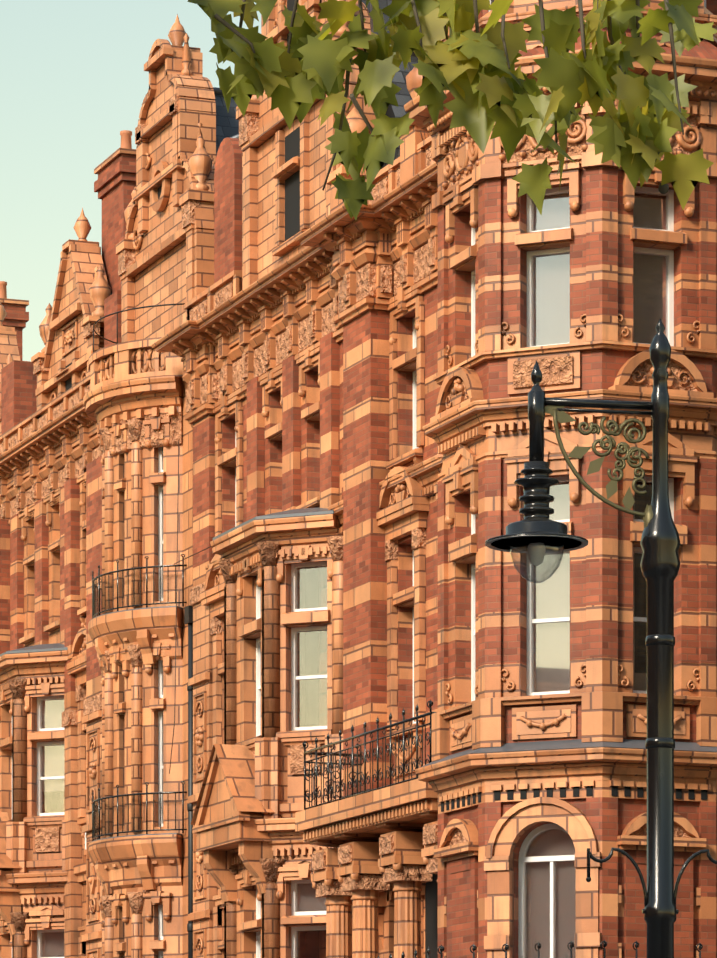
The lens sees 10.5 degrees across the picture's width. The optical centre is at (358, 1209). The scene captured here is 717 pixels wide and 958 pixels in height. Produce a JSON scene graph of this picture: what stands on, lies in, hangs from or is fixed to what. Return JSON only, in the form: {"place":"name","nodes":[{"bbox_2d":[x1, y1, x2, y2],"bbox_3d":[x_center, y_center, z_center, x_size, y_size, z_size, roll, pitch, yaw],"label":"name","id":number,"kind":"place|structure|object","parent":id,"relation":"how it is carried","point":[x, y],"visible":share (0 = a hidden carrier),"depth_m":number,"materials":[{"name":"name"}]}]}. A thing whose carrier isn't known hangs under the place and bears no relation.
{"place":"outdoors","nodes":[
{"label":"outdoors","id":0,"kind":"place"},
{"bbox_2d":[1,303,28,360],"bbox_3d":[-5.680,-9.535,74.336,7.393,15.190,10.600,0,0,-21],"label":"chimney","id":1,"kind":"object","parent":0,"point":[17,316],"depth_m":73.66,"materials":[{"name":"brick"}]},
{"bbox_2d":[0,154,186,957],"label":"street building","id":2,"kind":"structure","parent":0,"point":[114,184],"depth_m":63.62,"materials":[{"name":"red brick"}]},
{"bbox_2d":[42,792,49,812],"bbox_3d":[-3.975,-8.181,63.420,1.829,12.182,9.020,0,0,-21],"label":"curtain","id":3,"kind":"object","parent":2,"relation":"attached to","point":[44,799],"depth_m":64.80,"materials":[{"name":"beige fabric"}]},
{"bbox_2d":[41,699,63,956],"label":"building pane","id":4,"kind":"object","parent":2,"relation":"attached to","point":[44,753],"visible":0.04,"depth_m":64.41,"materials":[{"name":"white"}]},
{"bbox_2d":[42,699,63,956],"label":"window blind","id":5,"kind":"object","parent":2,"relation":"attached to","point":[57,788],"depth_m":64.47,"materials":[{"name":"beige fabric"}]},
{"bbox_2d":[0,47,200,930],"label":"carved ornament","id":6,"kind":"object","parent":2,"relation":"attached to","point":[47,839],"visible":0.48,"depth_m":62.32,"materials":[{"name":"stone"}]},
{"bbox_2d":[0,87,238,842],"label":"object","id":7,"kind":"structure","parent":2,"relation":"attached to","point":[54,646],"depth_m":63.85,"materials":[{"name":"grey metal"}]},
{"bbox_2d":[111,94,238,294],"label":"roof","id":8,"kind":"structure","parent":2,"relation":"on","point":[227,123],"depth_m":59.57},
{"bbox_2d":[0,0,260,361],"label":"sky","id":9,"kind":"structure","parent":0,"point":[73,77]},
{"bbox_2d":[193,0,440,957],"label":"street building","id":10,"kind":"structure","parent":0,"point":[364,439],"depth_m":51.31,"materials":[{"name":"red brick"}]},
{"bbox_2d":[85,441,371,849],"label":"facade fixtures","id":11,"kind":"object","parent":10,"relation":"attached to","point":[176,620],"visible":0.1,"depth_m":58.35,"materials":[{"name":"black metal"}]},
{"bbox_2d":[213,507,333,539],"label":"roof","id":12,"kind":"structure","parent":10,"relation":"attached to","point":[303,512],"depth_m":52.63,"materials":[{"name":"grey metal"}]},
{"bbox_2d":[297,568,304,957],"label":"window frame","id":13,"kind":"structure","parent":10,"relation":"attached to","point":[301,681],"depth_m":53.32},
{"bbox_2d":[297,883,325,911],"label":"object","id":14,"kind":"object","parent":10,"relation":"attached to","point":[307,897],"depth_m":53.00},
{"bbox_2d":[186,112,437,897],"bbox_3d":[-0.603,-10.495,52.321,1.220,16.610,12.440,0,0,-21],"label":"carved ornament","id":15,"kind":"object","parent":10,"relation":"attached to","point":[424,258],"visible":0.48,"depth_m":52.34,"materials":[{"name":"stone"}]},
{"bbox_2d":[260,447,418,957],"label":"building pane","id":16,"kind":"object","parent":10,"relation":"attached to","point":[306,952],"visible":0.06,"depth_m":52.93,"materials":[{"name":"white"}]},
{"bbox_2d":[362,0,418,168],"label":"roof","id":17,"kind":"structure","parent":10,"relation":"on","point":[403,96],"depth_m":52.47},
{"bbox_2d":[187,0,716,219],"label":"plane tree","id":18,"kind":"object","parent":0,"point":[478,76],"visible":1,"depth_m":11.90,"materials":[{"name":"green plant"}]},
{"bbox_2d":[485,319,716,957],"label":"street lamp","id":19,"kind":"object","parent":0,"point":[536,534],"visible":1,"depth_m":18.89,"materials":[{"name":"black metal"}]},
{"bbox_3d":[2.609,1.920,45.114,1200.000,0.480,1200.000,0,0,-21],"label":"soil","id":20,"kind":"structure","parent":0,"visible":0},
{"bbox_2d":[0,298,28,435],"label":"building facade","id":21,"kind":"object","parent":20,"relation":"on","point":[3,313],"visible":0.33,"depth_m":70.26,"materials":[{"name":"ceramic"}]},
{"bbox_2d":[0,281,6,297],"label":"chimney pot","id":22,"kind":"object","parent":21,"relation":"on","point":[3,290],"visible":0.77,"depth_m":74.14,"materials":[{"name":"orange ceramic"}]},
{"bbox_2d":[0,326,20,434],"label":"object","id":23,"kind":"object","parent":21,"relation":"attached to","point":[8,342],"visible":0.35,"depth_m":69.94,"materials":[{"name":"ceramic"}]},
{"bbox_2d":[0,14,213,957],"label":"building facade","id":24,"kind":"object","parent":20,"relation":"on","point":[154,868],"visible":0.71,"depth_m":59.55,"materials":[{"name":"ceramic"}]},
{"bbox_2d":[14,428,82,484],"bbox_3d":[-5.180,-12.520,64.805,0.003,0.240,5.920,0,0,-21],"label":"frieze panel","id":25,"kind":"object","parent":24,"relation":"attached to","point":[47,456],"visible":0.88,"depth_m":64.80,"materials":[{"name":"brown stone"}]},
{"bbox_2d":[6,45,215,957],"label":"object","id":26,"kind":"object","parent":24,"relation":"attached to","point":[183,272],"visible":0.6,"depth_m":60.27,"materials":[{"name":"ceramic"}]},
{"bbox_2d":[120,130,131,148],"bbox_3d":[-3.379,-17.445,64.025,1.162,0.470,0.240,0,0,-21],"label":"chimney pot","id":27,"kind":"object","parent":24,"relation":"on","point":[126,141],"visible":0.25,"depth_m":63.78,"materials":[{"name":"orange ceramic"}]},
{"bbox_2d":[93,303,184,351],"bbox_3d":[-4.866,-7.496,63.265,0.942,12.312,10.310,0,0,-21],"label":"metal railing","id":28,"kind":"object","parent":24,"relation":"attached to","point":[117,319],"visible":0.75,"depth_m":59.18,"materials":[{"name":"black metal"}]},
{"bbox_2d":[151,0,442,957],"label":"building facade","id":29,"kind":"object","parent":20,"relation":"on","point":[231,826],"visible":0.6,"depth_m":52.61,"materials":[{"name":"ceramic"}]},
{"bbox_2d":[184,130,428,957],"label":"drainpipe","id":30,"kind":"object","parent":29,"relation":"attached to","point":[188,615],"visible":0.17,"depth_m":58.05,"materials":[{"name":"black metal"}]},
{"bbox_2d":[185,205,429,372],"bbox_3d":[-0.587,-12.530,52.639,0.440,0.240,11.693,0,0,-20],"label":"frieze panel","id":31,"kind":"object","parent":29,"relation":"attached to","point":[241,340],"visible":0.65,"depth_m":53.04,"materials":[{"name":"brown stone"}]},
{"bbox_2d":[193,0,449,957],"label":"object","id":32,"kind":"object","parent":20,"relation":"on","point":[263,214],"visible":0.35,"depth_m":53.14,"materials":[{"name":"ceramic"}]},
{"bbox_2d":[377,0,716,957],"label":"corner turret","id":33,"kind":"object","parent":20,"relation":"on","point":[533,774],"visible":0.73,"depth_m":44.11,"materials":[{"name":"brick"}]}
]}

